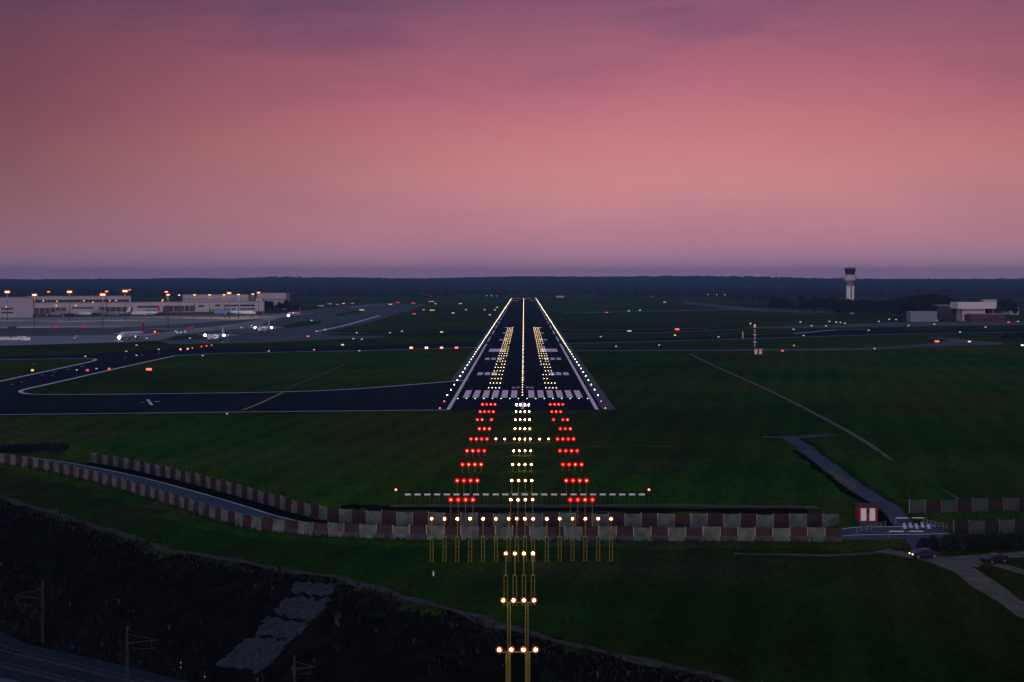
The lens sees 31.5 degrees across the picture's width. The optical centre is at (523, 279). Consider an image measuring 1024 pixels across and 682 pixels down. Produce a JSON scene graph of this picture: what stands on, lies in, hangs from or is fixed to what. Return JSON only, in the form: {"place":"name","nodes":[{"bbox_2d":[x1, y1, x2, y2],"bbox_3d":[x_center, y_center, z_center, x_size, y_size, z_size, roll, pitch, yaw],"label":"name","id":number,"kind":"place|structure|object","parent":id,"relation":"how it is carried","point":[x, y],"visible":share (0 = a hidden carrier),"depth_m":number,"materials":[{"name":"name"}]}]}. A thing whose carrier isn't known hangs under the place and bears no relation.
{"place":"outdoors","nodes":[
{"label":"outdoors","id":0,"kind":"place"},
{"bbox_2d":[168,332,227,339],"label":"grass island","id":1,"kind":"structure","parent":0,"point":[196,336],"depth_m":1230.88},
{"bbox_2d":[182,294,252,300],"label":"airport building","id":2,"kind":"structure","parent":0,"point":[219,297],"depth_m":2160.00,"materials":[{"name":"beige glass"}]},
{"bbox_2d":[183,298,247,299],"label":"window","id":3,"kind":"structure","parent":2,"relation":"in","point":[183,298],"depth_m":2159.63,"materials":[{"name":"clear glass"}]},
{"bbox_2d":[257,293,289,309],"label":"airport building","id":4,"kind":"structure","parent":0,"point":[275,298],"depth_m":2330.00,"materials":[{"name":"white concrete"}]},
{"bbox_2d":[276,321,320,327],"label":"grass island","id":5,"kind":"structure","parent":0,"point":[299,324],"depth_m":1559.31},
{"bbox_2d":[0,495,737,681],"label":"edge path","id":6,"kind":"structure","parent":0,"point":[637,660],"depth_m":259.13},
{"bbox_2d":[4,455,949,539],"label":"sunken road","id":7,"kind":"structure","parent":0,"point":[854,532],"depth_m":347.25,"materials":[{"name":"asphalt"}]},
{"bbox_2d":[30,457,913,528],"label":"sunken road line","id":8,"kind":"object","parent":7,"relation":"on","point":[312,523],"visible":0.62,"depth_m":361.28,"materials":[{"name":"white paint"}]},
{"bbox_2d":[854,503,877,525],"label":"equipment hut","id":9,"kind":"object","parent":7,"relation":"on","point":[866,514],"visible":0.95,"depth_m":314.81,"materials":[{"name":"red paint"}]},
{"bbox_2d":[0,294,1023,681],"bbox_3d":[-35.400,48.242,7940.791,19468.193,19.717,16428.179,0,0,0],"label":"ground","id":10,"kind":"structure","parent":0,"point":[932,422],"depth_m":350.88,"materials":[{"name":"green plant"}]},
{"bbox_2d":[14,580,43,643],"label":"catenary mast","id":11,"kind":"object","parent":10,"relation":"on","point":[42,611],"visible":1,"depth_m":278.97,"materials":[{"name":"grey metal"}]},
{"bbox_2d":[56,443,69,451],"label":"bush","id":12,"kind":"object","parent":10,"relation":"on","point":[61,447],"visible":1,"depth_m":448.64,"materials":[{"name":"green plant"}]},
{"bbox_2d":[0,630,187,681],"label":"railway bed","id":13,"kind":"object","parent":10,"relation":"on","point":[7,640],"visible":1,"depth_m":264.33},
{"bbox_2d":[0,662,82,681],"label":"railway track","id":14,"kind":"structure","parent":13,"relation":"on","point":[28,672],"depth_m":261.37,"materials":[{"name":"metal"}]},
{"bbox_2d":[0,644,150,681],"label":"railway track","id":15,"kind":"structure","parent":13,"relation":"on","point":[39,659],"depth_m":264.72,"materials":[{"name":"metal"}]},
{"bbox_2d":[0,318,263,335],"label":"apron strip","id":16,"kind":"object","parent":10,"relation":"on","point":[68,331],"visible":0.88,"depth_m":1403.84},
{"bbox_2d":[126,626,154,681],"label":"catenary mast","id":17,"kind":"object","parent":10,"relation":"on","point":[126,649],"visible":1,"depth_m":255.47,"materials":[{"name":"grey metal"}]},
{"bbox_2d":[0,314,286,345],"bbox_3d":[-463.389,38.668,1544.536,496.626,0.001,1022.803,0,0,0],"label":"apron concrete","id":18,"kind":"object","parent":10,"relation":"on","point":[108,321],"visible":0.6,"depth_m":1595.79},
{"bbox_2d":[103,307,130,316],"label":"airliner","id":19,"kind":"object","parent":18,"relation":"on","point":[119,313],"visible":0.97,"depth_m":1884.87,"materials":[{"name":"grey metal"}]},
{"bbox_2d":[0,295,263,317],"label":"terminal building","id":20,"kind":"structure","parent":18,"relation":"on","point":[19,307],"depth_m":1902.16,"materials":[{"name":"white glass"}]},
{"bbox_2d":[114,323,150,340],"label":"airliner","id":21,"kind":"object","parent":18,"relation":"on","point":[129,334],"visible":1,"depth_m":1155.56,"materials":[{"name":"white paint"}]},
{"bbox_2d":[130,306,160,315],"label":"airliner","id":22,"kind":"object","parent":18,"relation":"on","point":[144,313],"visible":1,"depth_m":1901.43,"materials":[{"name":"white paint"}]},
{"bbox_2d":[229,306,255,315],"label":"airliner","id":23,"kind":"object","parent":18,"relation":"on","point":[242,312],"visible":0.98,"depth_m":1932.95,"materials":[{"name":"white paint"}]},
{"bbox_2d":[2,303,423,345],"bbox_3d":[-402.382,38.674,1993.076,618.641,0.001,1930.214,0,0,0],"label":"apron concrete","id":24,"kind":"object","parent":10,"relation":"on","point":[381,310],"visible":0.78,"depth_m":1712.99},
{"bbox_2d":[282,307,311,317],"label":"airliner","id":25,"kind":"object","parent":24,"relation":"on","point":[292,314],"visible":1,"depth_m":1845.51,"materials":[{"name":"white paint"}]},
{"bbox_2d":[78,463,352,525],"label":"ditch earth","id":26,"kind":"structure","parent":10,"relation":"on","point":[266,508],"depth_m":366.55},
{"bbox_2d":[0,342,477,414],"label":"taxiway loop","id":27,"kind":"object","parent":10,"relation":"on","point":[417,397],"visible":0.97,"depth_m":593.97,"materials":[{"name":"asphalt"}]},
{"bbox_2d":[216,636,290,673],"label":"concrete slab","id":28,"kind":"structure","parent":10,"relation":"on","point":[256,654],"depth_m":258.36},
{"bbox_2d":[179,317,371,343],"bbox_3d":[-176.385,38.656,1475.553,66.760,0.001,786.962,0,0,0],"label":"worn taxiway","id":29,"kind":"structure","parent":10,"relation":"on","point":[273,332],"depth_m":1349.58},
{"bbox_2d":[202,326,231,341],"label":"airliner","id":30,"kind":"object","parent":29,"relation":"on","point":[212,337],"visible":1,"depth_m":1132.16,"materials":[{"name":"white paint"}]},
{"bbox_2d":[253,320,283,332],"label":"airliner","id":31,"kind":"object","parent":29,"relation":"on","point":[261,329],"visible":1,"depth_m":1313.59,"materials":[{"name":"white paint"}]},
{"bbox_2d":[255,616,308,639],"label":"concrete slab","id":32,"kind":"structure","parent":10,"relation":"on","point":[276,627],"depth_m":262.21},
{"bbox_2d":[274,596,330,620],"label":"concrete slab","id":33,"kind":"structure","parent":10,"relation":"on","point":[306,609],"depth_m":266.33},
{"bbox_2d":[293,655,314,681],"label":"catenary mast","id":34,"kind":"object","parent":10,"relation":"on","point":[298,668],"visible":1,"depth_m":241.97,"materials":[{"name":"grey metal"}]},
{"bbox_2d":[291,580,336,596],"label":"concrete slab","id":35,"kind":"structure","parent":10,"relation":"on","point":[309,588],"depth_m":270.31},
{"bbox_2d":[285,364,345,388],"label":"worn grass track","id":36,"kind":"structure","parent":10,"relation":"on","point":[315,376],"depth_m":715.78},
{"bbox_2d":[0,505,739,681],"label":"scrub","id":37,"kind":"object","parent":10,"relation":"on","point":[10,622],"visible":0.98,"depth_m":274.13,"materials":[{"name":"green plant"}]},
{"bbox_2d":[0,495,762,681],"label":"dry grass","id":38,"kind":"structure","parent":10,"relation":"on","point":[47,515],"depth_m":267.38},
{"bbox_2d":[326,330,486,335],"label":"cross taxiway","id":39,"kind":"structure","parent":10,"relation":"on","point":[466,332],"depth_m":1274.69,"materials":[{"name":"asphalt"}]},
{"bbox_2d":[0,453,842,541],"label":"barrier wall","id":40,"kind":"structure","parent":10,"relation":"on","point":[632,533],"depth_m":304.51,"materials":[{"name":"concrete"}]},
{"bbox_2d":[3,462,850,542],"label":"tall grass","id":41,"kind":"structure","parent":10,"relation":"on","point":[190,511],"depth_m":309.56,"materials":[{"name":"green plant"}]},
{"bbox_2d":[429,516,433,561],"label":"approach light","id":42,"kind":"object","parent":10,"relation":"on","point":[431,518],"visible":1,"depth_m":284.97,"materials":[{"name":"yellow paint"}]},
{"bbox_2d":[91,452,838,527],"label":"barrier wall","id":43,"kind":"structure","parent":10,"relation":"on","point":[750,520],"depth_m":320.43,"materials":[{"name":"concrete"}]},
{"bbox_2d":[468,516,472,561],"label":"approach light","id":44,"kind":"object","parent":10,"relation":"on","point":[470,518],"visible":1,"depth_m":284.97,"materials":[{"name":"yellow paint"}]},
{"bbox_2d":[481,516,485,561],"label":"approach light","id":45,"kind":"object","parent":10,"relation":"on","point":[483,518],"visible":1,"depth_m":284.95,"materials":[{"name":"yellow paint"}]},
{"bbox_2d":[493,516,497,560],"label":"approach light","id":46,"kind":"object","parent":10,"relation":"on","point":[495,518],"visible":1,"depth_m":284.95,"materials":[{"name":"yellow paint"}]},
{"bbox_2d":[488,639,509,650],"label":"bush","id":47,"kind":"object","parent":10,"relation":"on","point":[495,643],"visible":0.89,"depth_m":235.43,"materials":[{"name":"green plant"}]},
{"bbox_2d":[503,551,508,605],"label":"approach light","id":48,"kind":"object","parent":10,"relation":"on","point":[505,553],"visible":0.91,"depth_m":254.45,"materials":[{"name":"yellow paint"}]},
{"bbox_2d":[506,516,510,560],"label":"approach light","id":49,"kind":"object","parent":10,"relation":"on","point":[508,518],"visible":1,"depth_m":284.96,"materials":[{"name":"yellow paint"}]},
{"bbox_2d":[0,275,1023,296],"bbox_3d":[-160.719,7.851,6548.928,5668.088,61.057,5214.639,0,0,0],"label":"woods","id":50,"kind":"object","parent":10,"relation":"on","point":[60,289],"visible":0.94,"depth_m":4297.85,"materials":[{"name":"green plant"}]},
{"bbox_2d":[512,551,517,605],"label":"approach light","id":51,"kind":"object","parent":10,"relation":"on","point":[514,553],"visible":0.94,"depth_m":254.45,"materials":[{"name":"yellow paint"}]},
{"bbox_2d":[514,516,518,560],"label":"approach light","id":52,"kind":"object","parent":10,"relation":"on","point":[516,518],"visible":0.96,"depth_m":284.95,"materials":[{"name":"yellow paint"}]},
{"bbox_2d":[496,646,538,681],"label":"light bar","id":53,"kind":"object","parent":10,"relation":"on","point":[511,649],"visible":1,"depth_m":194.91,"materials":[{"name":"yellow paint"}]},
{"bbox_2d":[500,597,536,681],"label":"light bar","id":54,"kind":"object","parent":10,"relation":"on","point":[514,600],"visible":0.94,"depth_m":224.96,"materials":[{"name":"yellow paint"}]},
{"bbox_2d":[443,298,601,409],"bbox_3d":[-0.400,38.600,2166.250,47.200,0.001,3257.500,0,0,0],"label":"runway","id":55,"kind":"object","parent":10,"relation":"on","point":[534,369],"visible":0.8,"depth_m":778.24,"materials":[{"name":"asphalt"}]},
{"bbox_2d":[446,298,598,409],"bbox_3d":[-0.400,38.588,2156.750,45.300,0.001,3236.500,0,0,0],"label":"runway markings","id":56,"kind":"object","parent":55,"relation":"on","point":[514,394],"visible":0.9,"depth_m":630.73,"materials":[{"name":"white paint"}]},
{"bbox_2d":[521,551,526,605],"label":"approach light","id":57,"kind":"object","parent":10,"relation":"on","point":[523,553],"visible":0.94,"depth_m":254.46,"materials":[{"name":"yellow paint"}]},
{"bbox_2d":[522,516,526,561],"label":"approach light","id":58,"kind":"object","parent":10,"relation":"on","point":[524,518],"visible":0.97,"depth_m":284.95,"materials":[{"name":"yellow paint"}]},
{"bbox_2d":[451,298,614,409],"bbox_3d":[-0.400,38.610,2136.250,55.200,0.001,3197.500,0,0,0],"label":"runway shoulder","id":59,"kind":"object","parent":10,"relation":"on","point":[599,394],"visible":0.9,"depth_m":834.09},
{"bbox_2d":[530,551,535,604],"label":"approach light","id":60,"kind":"object","parent":10,"relation":"on","point":[532,553],"visible":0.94,"depth_m":254.46,"materials":[{"name":"yellow paint"}]},
{"bbox_2d":[531,516,535,561],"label":"approach light","id":61,"kind":"object","parent":10,"relation":"on","point":[533,518],"visible":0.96,"depth_m":284.96,"materials":[{"name":"yellow paint"}]},
{"bbox_2d":[544,516,548,561],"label":"approach light","id":62,"kind":"object","parent":10,"relation":"on","point":[546,518],"visible":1,"depth_m":284.95,"materials":[{"name":"yellow paint"}]},
{"bbox_2d":[557,516,561,560],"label":"approach light","id":63,"kind":"object","parent":10,"relation":"on","point":[559,518],"visible":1,"depth_m":284.98,"materials":[{"name":"yellow paint"}]},
{"bbox_2d":[596,516,600,560],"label":"approach light","id":64,"kind":"object","parent":10,"relation":"on","point":[598,518],"visible":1,"depth_m":284.98,"materials":[{"name":"yellow paint"}]},
{"bbox_2d":[609,516,613,560],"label":"approach light","id":65,"kind":"object","parent":10,"relation":"on","point":[611,518],"visible":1,"depth_m":284.95,"materials":[{"name":"yellow paint"}]},
{"bbox_2d":[564,309,733,312],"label":"service taxiway","id":66,"kind":"structure","parent":10,"relation":"on","point":[648,311],"depth_m":2190.57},
{"bbox_2d":[560,327,750,333],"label":"cross taxiway","id":67,"kind":"structure","parent":10,"relation":"on","point":[616,331],"depth_m":1374.58,"materials":[{"name":"asphalt"}]},
{"bbox_2d":[683,301,861,312],"bbox_3d":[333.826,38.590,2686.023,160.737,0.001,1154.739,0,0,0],"label":"service taxiway","id":68,"kind":"structure","parent":10,"relation":"on","point":[743,308],"depth_m":2337.27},
{"bbox_2d":[574,337,1003,350],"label":"service taxiway","id":69,"kind":"structure","parent":10,"relation":"on","point":[953,342],"depth_m":1015.36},
{"bbox_2d":[565,328,1023,343],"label":"cross taxiway","id":70,"kind":"structure","parent":10,"relation":"on","point":[872,331],"depth_m":1274.30,"materials":[{"name":"asphalt"}]},
{"bbox_2d":[0,303,994,414],"bbox_3d":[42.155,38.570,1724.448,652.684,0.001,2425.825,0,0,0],"label":"taxiway markings","id":71,"kind":"object","parent":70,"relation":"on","point":[148,400],"visible":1,"depth_m":706.90,"materials":[{"name":"white paint"}]},
{"bbox_2d":[761,434,835,437],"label":"access road stub","id":72,"kind":"object","parent":10,"relation":"on","point":[817,435],"visible":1,"depth_m":446.58,"materials":[{"name":"asphalt"}]},
{"bbox_2d":[842,300,854,312],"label":"broadleaf tree","id":73,"kind":"object","parent":10,"relation":"on","point":[849,305],"visible":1,"depth_m":1828.13,"materials":[{"name":"green plant"}]},
{"bbox_2d":[749,321,1023,328],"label":"service taxiway","id":74,"kind":"structure","parent":10,"relation":"on","point":[896,324],"depth_m":1557.37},
{"bbox_2d":[890,300,901,318],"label":"broadleaf tree","id":75,"kind":"object","parent":10,"relation":"on","point":[897,307],"visible":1,"depth_m":1767.33,"materials":[{"name":"green plant"}]},
{"bbox_2d":[901,299,909,318],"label":"broadleaf tree","id":76,"kind":"object","parent":10,"relation":"on","point":[905,304],"visible":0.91,"depth_m":1791.88,"materials":[{"name":"green plant"}]},
{"bbox_2d":[914,296,925,310],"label":"broadleaf tree","id":77,"kind":"object","parent":10,"relation":"on","point":[919,303],"visible":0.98,"depth_m":1738.83,"materials":[{"name":"green plant"}]},
{"bbox_2d":[921,293,931,310],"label":"broadleaf tree","id":78,"kind":"object","parent":10,"relation":"on","point":[926,298],"visible":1,"depth_m":1746.44,"materials":[{"name":"green plant"}]},
{"bbox_2d":[916,534,938,549],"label":"bush","id":79,"kind":"object","parent":10,"relation":"on","point":[923,543],"visible":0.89,"depth_m":294.11,"materials":[{"name":"green plant"}]},
{"bbox_2d":[927,534,950,550],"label":"bush","id":80,"kind":"object","parent":10,"relation":"on","point":[944,542],"visible":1,"depth_m":294.57,"materials":[{"name":"green plant"}]},
{"bbox_2d":[941,532,959,550],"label":"bush","id":81,"kind":"object","parent":10,"relation":"on","point":[951,544],"visible":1,"depth_m":294.50,"materials":[{"name":"green plant"}]},
{"bbox_2d":[918,556,983,566],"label":"gravel verge","id":82,"kind":"structure","parent":10,"relation":"on","point":[959,561],"depth_m":284.50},
{"bbox_2d":[950,534,975,549],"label":"bush","id":83,"kind":"object","parent":10,"relation":"on","point":[968,543],"visible":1,"depth_m":294.83,"materials":[{"name":"green plant"}]},
{"bbox_2d":[909,497,1023,512],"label":"barrier wall","id":84,"kind":"structure","parent":10,"relation":"on","point":[970,505],"depth_m":323.70,"materials":[{"name":"concrete"}]},
{"bbox_2d":[950,302,995,320],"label":"hangar","id":85,"kind":"structure","parent":10,"relation":"on","point":[963,309],"depth_m":1685.00,"materials":[{"name":"metal"}]},
{"bbox_2d":[966,533,988,549],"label":"bush","id":86,"kind":"object","parent":10,"relation":"on","point":[982,544],"visible":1,"depth_m":294.88,"materials":[{"name":"green plant"}]},
{"bbox_2d":[967,313,1004,321],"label":"airport building","id":87,"kind":"structure","parent":10,"relation":"on","point":[985,317],"depth_m":1630.00,"materials":[{"name":"red brick"}]},
{"bbox_2d":[975,533,1000,548],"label":"bush","id":88,"kind":"object","parent":10,"relation":"on","point":[990,539],"visible":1,"depth_m":295.44,"materials":[{"name":"green plant"}]},
{"bbox_2d":[953,519,1023,534],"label":"barrier wall","id":89,"kind":"structure","parent":10,"relation":"on","point":[992,527],"depth_m":305.01,"materials":[{"name":"concrete"}]},
{"bbox_2d":[988,531,1009,548],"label":"bush","id":90,"kind":"object","parent":10,"relation":"on","point":[1004,541],"visible":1,"depth_m":296.07,"materials":[{"name":"green plant"}]},
{"bbox_2d":[998,534,1018,548],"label":"bush","id":91,"kind":"object","parent":10,"relation":"on","point":[1013,541],"visible":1,"depth_m":296.77,"materials":[{"name":"green plant"}]},
{"bbox_2d":[1008,301,1018,318],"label":"broadleaf tree","id":92,"kind":"object","parent":10,"relation":"on","point":[1013,308],"visible":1,"depth_m":1792.24,"materials":[{"name":"green plant"}]},
{"bbox_2d":[1006,532,1023,547],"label":"bush","id":93,"kind":"object","parent":10,"relation":"on","point":[1020,537],"visible":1,"depth_m":296.88,"materials":[{"name":"green plant"}]},
{"bbox_2d":[0,276,1023,293],"bbox_3d":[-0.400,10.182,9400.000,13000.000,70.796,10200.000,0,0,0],"label":"hills","id":94,"kind":"structure","parent":0,"point":[693,283],"depth_m":7051.86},
{"bbox_2d":[0,0,1023,278],"label":"sky","id":95,"kind":"structure","parent":0,"point":[143,139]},
{"bbox_2d":[464,444,682,446],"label":"worn ground","id":96,"kind":"structure","parent":0,"point":[565,445],"depth_m":424.99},
{"bbox_2d":[340,504,807,514],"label":"ditch earth","id":97,"kind":"structure","parent":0,"point":[771,511],"depth_m":324.39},
{"bbox_2d":[390,504,819,508],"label":"service track","id":98,"kind":"structure","parent":0,"point":[579,505],"depth_m":328.54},
{"bbox_2d":[690,354,880,450],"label":"field path","id":99,"kind":"structure","parent":0,"point":[875,448],"depth_m":531.06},
{"bbox_2d":[734,552,878,556],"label":"worn ground","id":100,"kind":"structure","parent":0,"point":[843,554],"depth_m":290.89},
{"bbox_2d":[791,450,892,525],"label":"ditch earth","id":101,"kind":"structure","parent":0,"point":[882,517],"depth_m":350.47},
{"bbox_2d":[844,267,855,313],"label":"control tower","id":102,"kind":"structure","parent":0,"point":[849,277],"depth_m":2046.81,"materials":[{"name":"concrete"}]},
{"bbox_2d":[783,438,935,550],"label":"access road","id":103,"kind":"structure","parent":0,"point":[891,510],"depth_m":341.57,"materials":[{"name":"asphalt"}]},
{"bbox_2d":[826,470,857,489],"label":"gravel patch","id":104,"kind":"object","parent":103,"relation":"on","point":[841,478],"visible":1,"depth_m":359.77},
{"bbox_2d":[902,522,930,528],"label":"gate road markings","id":105,"kind":"object","parent":103,"relation":"on","point":[916,525],"visible":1,"depth_m":315.39,"materials":[{"name":"white paint"}]},
{"bbox_2d":[798,438,925,525],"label":"ditch earth","id":106,"kind":"structure","parent":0,"point":[878,491],"depth_m":355.98,"materials":[{"name":"green soil"}]},
{"bbox_2d":[906,311,936,321],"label":"airport building","id":107,"kind":"structure","parent":0,"point":[921,316],"depth_m":1660.00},
{"bbox_2d":[931,305,952,319],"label":"airport building","id":108,"kind":"structure","parent":0,"point":[944,312],"depth_m":1715.00,"materials":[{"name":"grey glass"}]},
{"bbox_2d":[874,549,1023,617],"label":"gravel road","id":109,"kind":"structure","parent":0,"point":[978,580],"depth_m":267.49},
{"bbox_2d":[909,548,938,558],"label":"parked car","id":110,"kind":"object","parent":109,"relation":"on","point":[921,552],"visible":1,"depth_m":286.81,"materials":[{"name":"grey paint"}]},
{"bbox_2d":[952,551,1023,559],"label":"gravel road","id":111,"kind":"structure","parent":0,"point":[1020,554],"depth_m":289.48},
{"bbox_2d":[984,562,1023,574],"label":"gravel road","id":112,"kind":"structure","parent":0,"point":[1010,568],"depth_m":279.90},
{"bbox_2d":[980,553,1007,563],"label":"parked car","id":113,"kind":"object","parent":112,"relation":"on","point":[991,558],"visible":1,"depth_m":282.33,"materials":[{"name":"black paint"}]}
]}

